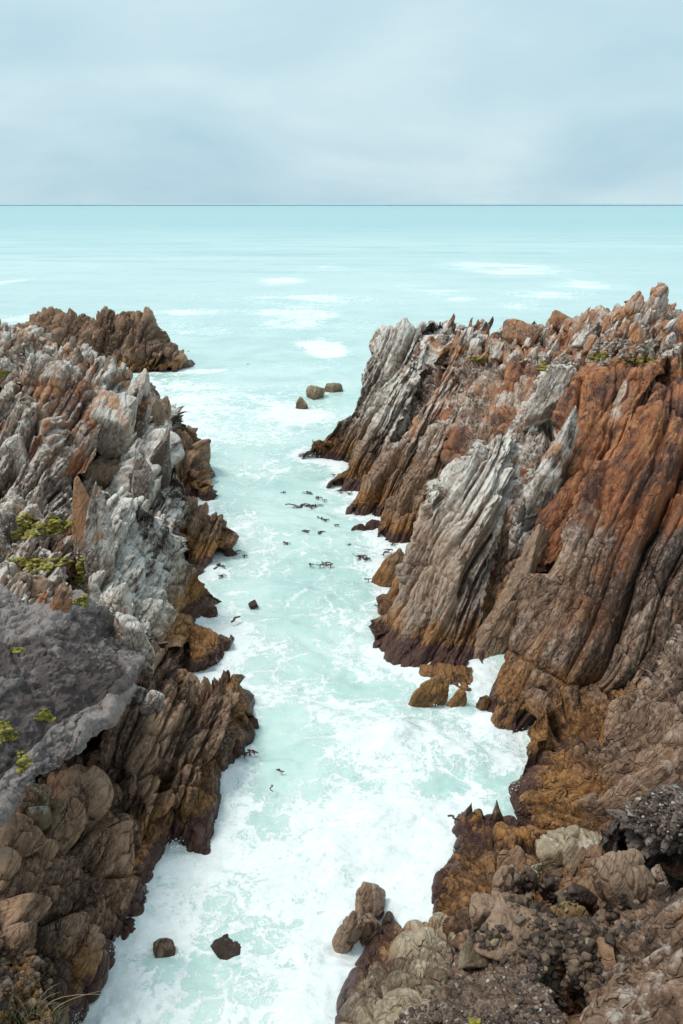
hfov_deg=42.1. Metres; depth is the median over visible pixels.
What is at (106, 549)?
rock pillar
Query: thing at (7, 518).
rock slab
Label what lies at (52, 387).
rock wall
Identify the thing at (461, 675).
sea rock
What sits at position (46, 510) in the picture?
upright stone
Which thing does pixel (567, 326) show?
upright stone
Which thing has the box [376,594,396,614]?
sea rock
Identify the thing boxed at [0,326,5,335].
upright stone
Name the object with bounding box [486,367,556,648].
rock ridge
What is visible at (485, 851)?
rock outcrop
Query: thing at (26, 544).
upright stone
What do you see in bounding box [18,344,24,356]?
upright stone
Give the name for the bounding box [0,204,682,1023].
sea
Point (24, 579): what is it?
upright stone
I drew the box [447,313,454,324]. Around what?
upright stone
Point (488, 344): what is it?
upright stone
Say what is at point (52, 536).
rock slab
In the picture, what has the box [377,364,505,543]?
rock ridge
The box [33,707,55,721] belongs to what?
moss patch
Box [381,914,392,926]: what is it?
sea rock
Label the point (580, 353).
upright stone
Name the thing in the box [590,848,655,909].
boulder
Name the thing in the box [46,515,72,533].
moss patch
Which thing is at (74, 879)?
rock outcrop
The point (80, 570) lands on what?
moss patch
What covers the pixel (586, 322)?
upright stone
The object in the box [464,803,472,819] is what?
sea rock
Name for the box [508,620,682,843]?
rock ridge
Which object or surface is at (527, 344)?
upright stone
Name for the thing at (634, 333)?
upright stone
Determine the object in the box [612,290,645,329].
crag stone
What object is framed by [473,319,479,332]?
upright stone
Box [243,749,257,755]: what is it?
kelp
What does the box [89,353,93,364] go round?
upright stone
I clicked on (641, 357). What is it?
moss patch
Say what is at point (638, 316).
upright stone
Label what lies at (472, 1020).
moss patch
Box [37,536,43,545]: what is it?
upright stone
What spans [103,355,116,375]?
upright stone
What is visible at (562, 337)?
upright stone
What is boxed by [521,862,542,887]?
boulder
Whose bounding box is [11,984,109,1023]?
grass tuft
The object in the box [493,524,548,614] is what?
rock slab
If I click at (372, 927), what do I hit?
sea rock
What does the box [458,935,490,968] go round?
boulder
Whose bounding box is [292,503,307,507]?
kelp
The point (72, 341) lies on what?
upright stone
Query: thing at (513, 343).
upright stone
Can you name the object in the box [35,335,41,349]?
upright stone
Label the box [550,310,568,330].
crag stone
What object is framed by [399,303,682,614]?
cliff
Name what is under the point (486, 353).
upright stone
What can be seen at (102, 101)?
sky
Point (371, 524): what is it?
sea rock
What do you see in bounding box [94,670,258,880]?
rock outcrop
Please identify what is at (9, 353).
upright stone
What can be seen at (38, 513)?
upright stone
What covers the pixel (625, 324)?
upright stone
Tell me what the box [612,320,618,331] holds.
upright stone
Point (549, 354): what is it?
upright stone
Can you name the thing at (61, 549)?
upright stone
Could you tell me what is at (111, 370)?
upright stone
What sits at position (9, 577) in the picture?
upright stone
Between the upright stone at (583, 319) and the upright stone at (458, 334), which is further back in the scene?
the upright stone at (458, 334)
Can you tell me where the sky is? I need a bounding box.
[0,0,682,203]
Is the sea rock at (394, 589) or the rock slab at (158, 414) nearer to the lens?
the sea rock at (394, 589)
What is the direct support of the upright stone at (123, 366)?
on the rock ridge at (99, 379)
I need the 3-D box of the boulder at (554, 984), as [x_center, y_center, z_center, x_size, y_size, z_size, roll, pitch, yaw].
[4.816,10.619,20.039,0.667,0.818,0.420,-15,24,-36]
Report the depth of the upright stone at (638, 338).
48.75 m
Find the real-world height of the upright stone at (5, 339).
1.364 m
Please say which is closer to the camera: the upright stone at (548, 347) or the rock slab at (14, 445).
the rock slab at (14, 445)
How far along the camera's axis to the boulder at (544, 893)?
24.48 m
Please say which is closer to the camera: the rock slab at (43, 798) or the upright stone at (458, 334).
the rock slab at (43, 798)
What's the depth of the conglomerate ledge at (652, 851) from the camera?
24.48 m
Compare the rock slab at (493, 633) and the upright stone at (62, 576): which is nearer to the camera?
the upright stone at (62, 576)
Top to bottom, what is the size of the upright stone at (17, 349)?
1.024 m
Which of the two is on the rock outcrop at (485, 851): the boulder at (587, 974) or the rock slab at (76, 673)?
the boulder at (587, 974)
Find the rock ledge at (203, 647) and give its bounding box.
[183,624,233,672]
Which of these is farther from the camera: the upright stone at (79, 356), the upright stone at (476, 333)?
the upright stone at (476, 333)
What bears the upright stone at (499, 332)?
on the cliff at (485, 420)
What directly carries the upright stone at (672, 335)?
on the cliff at (485, 420)
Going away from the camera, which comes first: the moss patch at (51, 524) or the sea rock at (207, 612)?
the moss patch at (51, 524)
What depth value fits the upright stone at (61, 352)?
64.78 m
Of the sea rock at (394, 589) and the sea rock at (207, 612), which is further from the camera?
the sea rock at (394, 589)
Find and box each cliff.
[0,387,149,783]
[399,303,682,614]
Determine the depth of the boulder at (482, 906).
23.45 m
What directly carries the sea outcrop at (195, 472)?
in the sea
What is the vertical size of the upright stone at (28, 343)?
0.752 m
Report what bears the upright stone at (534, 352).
on the cliff at (485, 420)
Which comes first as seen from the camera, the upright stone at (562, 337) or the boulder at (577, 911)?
the boulder at (577, 911)
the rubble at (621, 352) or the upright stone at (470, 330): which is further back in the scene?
the upright stone at (470, 330)
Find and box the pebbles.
[630,787,682,841]
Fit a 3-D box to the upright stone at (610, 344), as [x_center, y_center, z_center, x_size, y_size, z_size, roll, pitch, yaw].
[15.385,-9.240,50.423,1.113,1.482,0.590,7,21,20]
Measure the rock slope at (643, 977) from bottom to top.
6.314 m
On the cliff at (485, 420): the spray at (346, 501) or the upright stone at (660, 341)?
the upright stone at (660, 341)
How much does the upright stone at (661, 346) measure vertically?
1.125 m
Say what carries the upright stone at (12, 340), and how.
on the rock ridge at (99, 379)
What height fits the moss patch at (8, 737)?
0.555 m
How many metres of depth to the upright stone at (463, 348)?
66.54 m
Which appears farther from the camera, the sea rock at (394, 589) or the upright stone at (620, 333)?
the upright stone at (620, 333)
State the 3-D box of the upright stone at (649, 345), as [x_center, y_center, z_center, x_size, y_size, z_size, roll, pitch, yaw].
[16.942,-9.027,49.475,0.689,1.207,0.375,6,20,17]
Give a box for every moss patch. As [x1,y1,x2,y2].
[0,370,10,378]
[0,719,19,743]
[7,557,74,573]
[10,647,25,652]
[11,512,51,540]
[15,750,33,773]
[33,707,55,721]
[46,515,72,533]
[72,558,85,587]
[72,594,89,606]
[467,1017,480,1023]
[468,356,488,361]
[536,361,549,370]
[583,352,608,359]
[617,356,659,363]
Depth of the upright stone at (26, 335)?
64.66 m
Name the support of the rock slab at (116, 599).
on the rock slab at (76, 673)
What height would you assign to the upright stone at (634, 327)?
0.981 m
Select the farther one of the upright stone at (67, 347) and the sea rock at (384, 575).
the upright stone at (67, 347)
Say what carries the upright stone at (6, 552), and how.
on the cliff at (16, 586)
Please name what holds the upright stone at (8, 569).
on the cliff at (16, 586)
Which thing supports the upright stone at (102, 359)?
on the rock ridge at (99, 379)
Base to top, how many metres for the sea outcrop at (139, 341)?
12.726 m
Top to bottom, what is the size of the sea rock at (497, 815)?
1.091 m
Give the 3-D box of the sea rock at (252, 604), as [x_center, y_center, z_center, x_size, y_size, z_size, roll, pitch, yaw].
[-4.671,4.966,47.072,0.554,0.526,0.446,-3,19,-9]
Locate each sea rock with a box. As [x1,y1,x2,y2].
[153,938,175,957]
[200,606,217,617]
[210,934,240,959]
[248,600,258,608]
[296,397,307,408]
[306,385,324,399]
[325,383,342,392]
[332,910,365,953]
[351,524,365,530]
[355,881,385,915]
[359,912,380,946]
[365,519,379,529]
[371,548,404,586]
[372,908,383,919]
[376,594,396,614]
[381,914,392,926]
[387,575,399,594]
[408,674,443,707]
[419,662,472,690]
[433,678,449,705]
[446,688,466,707]
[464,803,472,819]
[475,695,490,710]
[491,700,518,729]
[492,800,503,823]
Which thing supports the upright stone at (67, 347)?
on the rock ridge at (99, 379)
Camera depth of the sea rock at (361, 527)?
57.70 m
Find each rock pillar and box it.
[71,476,89,574]
[82,482,98,581]
[95,489,114,585]
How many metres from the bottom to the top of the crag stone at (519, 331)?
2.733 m
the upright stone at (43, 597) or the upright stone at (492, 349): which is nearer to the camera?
the upright stone at (43, 597)
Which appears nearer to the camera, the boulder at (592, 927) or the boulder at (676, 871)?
the boulder at (592, 927)
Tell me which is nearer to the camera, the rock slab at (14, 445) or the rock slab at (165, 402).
the rock slab at (14, 445)
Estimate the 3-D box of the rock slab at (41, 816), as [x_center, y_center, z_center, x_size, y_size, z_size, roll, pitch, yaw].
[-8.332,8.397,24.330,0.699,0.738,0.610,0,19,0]
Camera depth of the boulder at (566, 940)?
19.74 m
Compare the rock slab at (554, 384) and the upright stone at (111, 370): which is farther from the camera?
the upright stone at (111, 370)
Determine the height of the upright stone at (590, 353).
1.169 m
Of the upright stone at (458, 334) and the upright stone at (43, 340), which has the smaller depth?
the upright stone at (43, 340)
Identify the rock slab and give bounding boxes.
[0,433,27,480]
[0,509,18,547]
[0,584,146,827]
[18,571,57,598]
[26,806,51,830]
[28,784,48,805]
[46,533,63,550]
[50,582,72,612]
[64,519,73,547]
[78,458,119,488]
[89,389,137,458]
[101,582,131,623]
[113,612,154,674]
[127,368,151,441]
[132,450,152,501]
[132,686,148,706]
[140,690,164,716]
[149,397,165,426]
[150,426,171,489]
[161,396,170,420]
[472,553,536,658]
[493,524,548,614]
[508,405,578,561]
[523,364,576,430]
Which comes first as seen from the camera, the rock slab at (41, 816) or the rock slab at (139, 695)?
the rock slab at (41, 816)
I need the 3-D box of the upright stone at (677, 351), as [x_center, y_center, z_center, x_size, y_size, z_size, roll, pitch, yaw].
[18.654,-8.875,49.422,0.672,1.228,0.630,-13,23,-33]
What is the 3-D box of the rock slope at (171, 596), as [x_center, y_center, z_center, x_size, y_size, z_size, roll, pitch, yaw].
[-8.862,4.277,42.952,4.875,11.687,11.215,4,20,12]
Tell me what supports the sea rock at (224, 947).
in the sea
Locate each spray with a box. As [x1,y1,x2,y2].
[69,582,235,1023]
[290,445,529,859]
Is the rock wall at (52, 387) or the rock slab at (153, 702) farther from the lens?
the rock wall at (52, 387)
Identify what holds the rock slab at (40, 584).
on the cliff at (16, 586)
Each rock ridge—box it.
[0,319,200,452]
[298,317,448,462]
[326,323,464,491]
[345,325,474,516]
[368,434,532,666]
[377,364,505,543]
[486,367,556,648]
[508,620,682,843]
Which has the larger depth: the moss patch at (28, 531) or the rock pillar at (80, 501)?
the moss patch at (28, 531)
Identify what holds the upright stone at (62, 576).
on the cliff at (16, 586)
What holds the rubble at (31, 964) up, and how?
on the rubble bank at (34, 990)
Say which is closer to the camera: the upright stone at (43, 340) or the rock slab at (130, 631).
the rock slab at (130, 631)
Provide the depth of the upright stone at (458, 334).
67.37 m
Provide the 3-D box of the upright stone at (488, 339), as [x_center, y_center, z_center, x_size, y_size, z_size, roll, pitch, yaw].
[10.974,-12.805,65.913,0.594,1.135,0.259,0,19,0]
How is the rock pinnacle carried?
on the cliff at (485, 420)
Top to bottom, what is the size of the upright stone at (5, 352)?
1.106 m
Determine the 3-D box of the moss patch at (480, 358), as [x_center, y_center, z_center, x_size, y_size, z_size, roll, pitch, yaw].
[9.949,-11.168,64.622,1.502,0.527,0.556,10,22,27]
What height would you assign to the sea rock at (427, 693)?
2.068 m
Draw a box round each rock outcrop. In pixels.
[0,750,155,1023]
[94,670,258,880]
[109,428,209,554]
[135,637,188,692]
[335,911,457,1023]
[431,808,626,1023]
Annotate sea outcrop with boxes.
[14,306,194,372]
[175,429,217,500]
[183,495,238,575]
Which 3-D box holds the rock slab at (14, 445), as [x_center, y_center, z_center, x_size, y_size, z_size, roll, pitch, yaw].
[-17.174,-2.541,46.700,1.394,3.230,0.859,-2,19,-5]
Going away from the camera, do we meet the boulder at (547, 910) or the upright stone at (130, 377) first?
the boulder at (547, 910)
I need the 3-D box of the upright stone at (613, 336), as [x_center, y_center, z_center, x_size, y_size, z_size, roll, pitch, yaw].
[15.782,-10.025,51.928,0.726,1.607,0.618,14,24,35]
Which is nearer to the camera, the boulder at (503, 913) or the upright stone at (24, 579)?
the boulder at (503, 913)
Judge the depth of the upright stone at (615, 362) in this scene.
48.28 m
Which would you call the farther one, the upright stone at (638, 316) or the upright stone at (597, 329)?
the upright stone at (597, 329)
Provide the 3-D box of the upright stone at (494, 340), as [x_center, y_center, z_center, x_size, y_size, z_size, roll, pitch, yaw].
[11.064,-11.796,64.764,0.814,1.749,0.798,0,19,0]
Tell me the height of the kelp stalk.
0.218 m
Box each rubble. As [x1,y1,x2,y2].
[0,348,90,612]
[0,945,60,1023]
[467,865,639,1002]
[515,337,682,368]
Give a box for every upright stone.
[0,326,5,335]
[0,331,10,349]
[0,345,8,357]
[2,549,9,556]
[6,563,11,574]
[6,574,12,583]
[7,350,12,360]
[10,335,15,346]
[12,543,18,553]
[14,344,20,355]
[14,504,21,515]
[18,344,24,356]
[19,329,33,341]
[20,574,30,585]
[21,540,29,554]
[21,596,28,604]
[25,340,33,346]
[27,353,33,362]
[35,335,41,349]
[35,511,44,521]
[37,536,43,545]
[38,549,50,557]
[38,589,47,603]
[39,337,47,344]
[43,345,55,354]
[43,504,49,517]
[51,342,57,357]
[55,544,65,551]
[58,346,64,355]
[58,569,64,583]
[62,342,72,352]
[69,336,76,349]
[75,347,84,362]
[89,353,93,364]
[91,350,97,359]
[98,356,105,367]
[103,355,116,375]
[107,361,115,374]
[120,362,125,372]
[127,370,132,380]
[441,321,455,334]
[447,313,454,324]
[452,330,461,348]
[455,329,467,349]
[459,339,469,353]
[464,335,485,356]
[466,327,473,340]
[467,338,481,354]
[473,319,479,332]
[473,330,481,337]
[479,321,488,334]
[480,348,489,363]
[481,334,487,346]
[484,334,493,350]
[485,333,492,346]
[488,316,493,328]
[488,339,503,363]
[490,338,496,347]
[492,341,503,362]
[496,328,502,337]
[506,353,515,363]
[510,339,516,348]
[521,338,531,348]
[527,346,538,359]
[538,328,547,343]
[545,324,552,337]
[545,336,553,351]
[546,327,552,337]
[546,350,551,359]
[551,333,566,345]
[551,337,559,350]
[558,350,566,364]
[561,348,572,354]
[563,319,571,331]
[564,338,568,349]
[568,333,578,351]
[574,350,582,367]
[576,306,590,332]
[580,315,589,332]
[583,334,597,355]
[585,349,593,362]
[591,337,600,353]
[593,322,601,337]
[601,315,610,333]
[604,337,618,359]
[609,327,616,341]
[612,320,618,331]
[613,355,621,364]
[615,320,630,338]
[615,328,626,338]
[616,331,627,349]
[626,328,638,348]
[628,320,638,337]
[632,313,641,328]
[632,328,642,345]
[641,323,649,334]
[644,339,652,357]
[647,326,653,339]
[654,323,663,332]
[656,320,665,333]
[656,335,663,346]
[658,335,667,353]
[659,318,677,336]
[661,350,673,361]
[664,332,676,350]
[671,342,682,357]
[671,356,677,373]
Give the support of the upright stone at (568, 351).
on the cliff at (485, 420)
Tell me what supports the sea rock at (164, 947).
in the sea
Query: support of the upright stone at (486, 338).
on the cliff at (485, 420)
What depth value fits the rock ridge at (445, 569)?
44.03 m
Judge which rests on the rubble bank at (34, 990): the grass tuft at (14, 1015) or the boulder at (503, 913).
the grass tuft at (14, 1015)
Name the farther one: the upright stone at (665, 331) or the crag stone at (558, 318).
the crag stone at (558, 318)
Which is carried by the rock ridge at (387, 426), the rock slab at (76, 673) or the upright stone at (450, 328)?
the upright stone at (450, 328)
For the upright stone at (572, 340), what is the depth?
55.15 m
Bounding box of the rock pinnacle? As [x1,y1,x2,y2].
[624,284,676,316]
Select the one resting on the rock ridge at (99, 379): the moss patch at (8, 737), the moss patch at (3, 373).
the moss patch at (3, 373)
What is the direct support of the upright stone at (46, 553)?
on the cliff at (16, 586)
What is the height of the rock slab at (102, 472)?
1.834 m
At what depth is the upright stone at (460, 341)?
66.28 m
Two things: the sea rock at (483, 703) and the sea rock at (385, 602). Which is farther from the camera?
the sea rock at (385, 602)
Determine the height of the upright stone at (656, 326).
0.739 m
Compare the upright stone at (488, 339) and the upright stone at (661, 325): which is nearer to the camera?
the upright stone at (661, 325)
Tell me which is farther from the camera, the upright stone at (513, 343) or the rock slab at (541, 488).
the upright stone at (513, 343)
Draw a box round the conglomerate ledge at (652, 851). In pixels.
[599,784,682,891]
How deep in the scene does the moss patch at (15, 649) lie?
27.86 m
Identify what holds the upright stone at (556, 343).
on the cliff at (485, 420)
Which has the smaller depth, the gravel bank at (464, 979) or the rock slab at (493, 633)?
the gravel bank at (464, 979)
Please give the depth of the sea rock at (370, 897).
26.68 m
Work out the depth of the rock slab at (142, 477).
49.89 m
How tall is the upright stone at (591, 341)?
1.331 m
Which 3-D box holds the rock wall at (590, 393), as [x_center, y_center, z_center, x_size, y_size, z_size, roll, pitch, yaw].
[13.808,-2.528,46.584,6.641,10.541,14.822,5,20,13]
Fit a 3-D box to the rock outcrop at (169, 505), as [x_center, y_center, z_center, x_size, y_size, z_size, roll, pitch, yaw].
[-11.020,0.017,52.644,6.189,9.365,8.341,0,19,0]
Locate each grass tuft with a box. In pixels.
[2,983,66,1023]
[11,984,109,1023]
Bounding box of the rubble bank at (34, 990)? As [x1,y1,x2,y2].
[0,953,52,1023]
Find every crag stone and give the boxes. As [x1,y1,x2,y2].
[502,319,542,349]
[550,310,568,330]
[571,325,592,348]
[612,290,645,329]
[641,285,668,325]
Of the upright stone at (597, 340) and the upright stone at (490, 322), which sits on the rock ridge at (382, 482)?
the upright stone at (490, 322)
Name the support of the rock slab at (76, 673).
on the cliff at (16, 586)
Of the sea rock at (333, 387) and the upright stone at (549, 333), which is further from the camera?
the sea rock at (333, 387)
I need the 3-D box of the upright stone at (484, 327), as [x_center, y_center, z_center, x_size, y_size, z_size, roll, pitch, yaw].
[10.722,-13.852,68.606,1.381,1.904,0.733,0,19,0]
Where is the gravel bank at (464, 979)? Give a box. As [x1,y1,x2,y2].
[409,930,569,1023]
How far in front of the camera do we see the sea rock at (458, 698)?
37.54 m
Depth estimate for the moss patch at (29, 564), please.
38.63 m
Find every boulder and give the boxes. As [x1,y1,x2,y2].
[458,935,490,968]
[469,890,531,929]
[474,901,562,963]
[490,864,520,893]
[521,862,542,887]
[535,825,601,876]
[538,872,558,904]
[538,908,556,917]
[540,975,562,998]
[550,901,588,920]
[555,988,582,1014]
[558,924,595,959]
[563,884,597,910]
[565,963,590,991]
[573,916,603,939]
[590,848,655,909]
[659,858,682,880]
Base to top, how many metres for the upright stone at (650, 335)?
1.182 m
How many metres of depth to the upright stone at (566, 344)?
57.23 m
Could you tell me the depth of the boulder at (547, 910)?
22.65 m
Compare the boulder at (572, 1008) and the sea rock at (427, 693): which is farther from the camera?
the sea rock at (427, 693)
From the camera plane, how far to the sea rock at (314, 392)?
96.77 m
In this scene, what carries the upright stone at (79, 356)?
on the rock ridge at (99, 379)
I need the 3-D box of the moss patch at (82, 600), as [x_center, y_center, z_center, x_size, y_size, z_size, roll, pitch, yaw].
[-9.165,3.190,31.307,0.401,0.428,0.902,7,20,19]
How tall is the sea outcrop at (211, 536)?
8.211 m
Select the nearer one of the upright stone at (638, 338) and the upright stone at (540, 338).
the upright stone at (638, 338)
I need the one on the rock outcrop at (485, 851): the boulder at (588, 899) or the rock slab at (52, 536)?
the boulder at (588, 899)
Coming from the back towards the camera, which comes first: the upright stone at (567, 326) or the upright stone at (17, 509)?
the upright stone at (567, 326)
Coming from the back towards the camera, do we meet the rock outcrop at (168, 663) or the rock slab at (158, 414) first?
the rock slab at (158, 414)
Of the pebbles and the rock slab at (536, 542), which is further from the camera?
the rock slab at (536, 542)
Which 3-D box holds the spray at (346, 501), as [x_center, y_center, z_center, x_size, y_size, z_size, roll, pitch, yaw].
[2.547,2.279,52.216,6.652,1.504,50.990,-3,19,-8]
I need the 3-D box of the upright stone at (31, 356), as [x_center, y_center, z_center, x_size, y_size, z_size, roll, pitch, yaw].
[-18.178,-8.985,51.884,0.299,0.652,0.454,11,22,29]
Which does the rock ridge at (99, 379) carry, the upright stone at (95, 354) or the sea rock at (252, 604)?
the upright stone at (95, 354)
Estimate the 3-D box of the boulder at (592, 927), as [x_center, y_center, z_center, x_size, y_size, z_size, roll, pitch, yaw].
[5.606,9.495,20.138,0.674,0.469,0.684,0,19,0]
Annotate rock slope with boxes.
[88,487,221,647]
[487,377,682,733]
[580,863,682,1023]
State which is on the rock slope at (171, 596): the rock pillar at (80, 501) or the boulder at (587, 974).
the rock pillar at (80, 501)
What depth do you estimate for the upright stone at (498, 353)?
63.84 m
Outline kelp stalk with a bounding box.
[447,814,459,820]
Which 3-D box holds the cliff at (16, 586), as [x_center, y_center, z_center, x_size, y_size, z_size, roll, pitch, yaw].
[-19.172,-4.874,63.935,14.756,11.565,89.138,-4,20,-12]
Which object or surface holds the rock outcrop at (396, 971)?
in the sea
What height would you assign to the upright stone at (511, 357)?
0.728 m
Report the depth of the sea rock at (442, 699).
37.74 m
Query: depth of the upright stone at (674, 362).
48.60 m
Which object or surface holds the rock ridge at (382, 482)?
in the sea
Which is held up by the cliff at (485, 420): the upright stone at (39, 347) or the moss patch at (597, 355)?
the moss patch at (597, 355)
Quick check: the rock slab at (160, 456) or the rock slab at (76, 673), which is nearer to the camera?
the rock slab at (76, 673)
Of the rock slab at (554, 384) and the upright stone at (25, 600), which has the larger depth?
the rock slab at (554, 384)
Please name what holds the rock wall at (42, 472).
on the cliff at (16, 586)
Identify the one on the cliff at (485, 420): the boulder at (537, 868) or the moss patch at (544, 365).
the moss patch at (544, 365)
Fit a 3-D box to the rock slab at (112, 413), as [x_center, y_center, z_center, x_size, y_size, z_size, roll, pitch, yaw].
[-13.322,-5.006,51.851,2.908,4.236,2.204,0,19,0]
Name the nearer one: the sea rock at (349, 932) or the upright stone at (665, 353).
the sea rock at (349, 932)
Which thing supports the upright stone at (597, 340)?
on the cliff at (485, 420)
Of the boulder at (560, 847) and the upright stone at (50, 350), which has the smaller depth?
the boulder at (560, 847)
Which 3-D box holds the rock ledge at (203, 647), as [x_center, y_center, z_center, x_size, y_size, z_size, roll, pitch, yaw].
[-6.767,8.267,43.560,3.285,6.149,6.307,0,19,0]
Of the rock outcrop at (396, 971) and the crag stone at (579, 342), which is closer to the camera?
the rock outcrop at (396, 971)
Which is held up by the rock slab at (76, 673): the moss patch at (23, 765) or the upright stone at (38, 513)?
the moss patch at (23, 765)
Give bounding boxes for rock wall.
[0,381,81,512]
[16,350,100,480]
[533,356,670,572]
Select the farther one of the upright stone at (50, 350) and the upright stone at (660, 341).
the upright stone at (50, 350)
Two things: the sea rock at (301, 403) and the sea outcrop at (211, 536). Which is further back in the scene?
the sea rock at (301, 403)
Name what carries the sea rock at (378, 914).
in the sea
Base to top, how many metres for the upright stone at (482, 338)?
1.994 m
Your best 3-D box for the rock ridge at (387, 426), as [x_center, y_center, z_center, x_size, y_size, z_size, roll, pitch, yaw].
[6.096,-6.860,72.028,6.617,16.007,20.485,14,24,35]
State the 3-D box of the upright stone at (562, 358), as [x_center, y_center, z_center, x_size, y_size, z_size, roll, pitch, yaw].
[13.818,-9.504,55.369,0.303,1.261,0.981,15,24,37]
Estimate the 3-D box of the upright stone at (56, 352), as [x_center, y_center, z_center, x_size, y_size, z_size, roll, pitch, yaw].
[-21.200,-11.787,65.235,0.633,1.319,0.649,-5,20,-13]
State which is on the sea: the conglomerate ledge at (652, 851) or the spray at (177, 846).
the spray at (177, 846)
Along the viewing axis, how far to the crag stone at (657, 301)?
53.79 m
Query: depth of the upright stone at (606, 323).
54.38 m
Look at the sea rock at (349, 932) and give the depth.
25.32 m
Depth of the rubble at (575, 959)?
19.91 m
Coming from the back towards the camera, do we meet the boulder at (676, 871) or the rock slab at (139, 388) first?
the rock slab at (139, 388)
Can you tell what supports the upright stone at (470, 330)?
on the rock ridge at (382, 482)
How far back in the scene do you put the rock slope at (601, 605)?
38.45 m
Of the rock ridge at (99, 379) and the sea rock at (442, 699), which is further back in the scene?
the rock ridge at (99, 379)
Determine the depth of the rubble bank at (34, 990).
20.66 m
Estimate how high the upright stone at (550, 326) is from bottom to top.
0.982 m
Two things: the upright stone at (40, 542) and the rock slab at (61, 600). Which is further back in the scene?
the upright stone at (40, 542)
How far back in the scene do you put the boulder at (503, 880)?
24.69 m
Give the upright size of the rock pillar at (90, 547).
6.477 m
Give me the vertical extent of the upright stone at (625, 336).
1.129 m
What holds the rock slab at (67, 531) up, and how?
on the cliff at (16, 586)
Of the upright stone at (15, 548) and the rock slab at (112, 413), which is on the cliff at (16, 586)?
the upright stone at (15, 548)
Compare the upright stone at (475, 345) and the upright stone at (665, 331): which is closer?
the upright stone at (665, 331)
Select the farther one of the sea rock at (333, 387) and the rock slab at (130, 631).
the sea rock at (333, 387)
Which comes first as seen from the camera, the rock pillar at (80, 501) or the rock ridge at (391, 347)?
the rock pillar at (80, 501)
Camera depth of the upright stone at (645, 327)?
51.98 m
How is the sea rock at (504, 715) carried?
in the sea
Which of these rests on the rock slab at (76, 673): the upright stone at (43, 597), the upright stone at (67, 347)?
the upright stone at (43, 597)

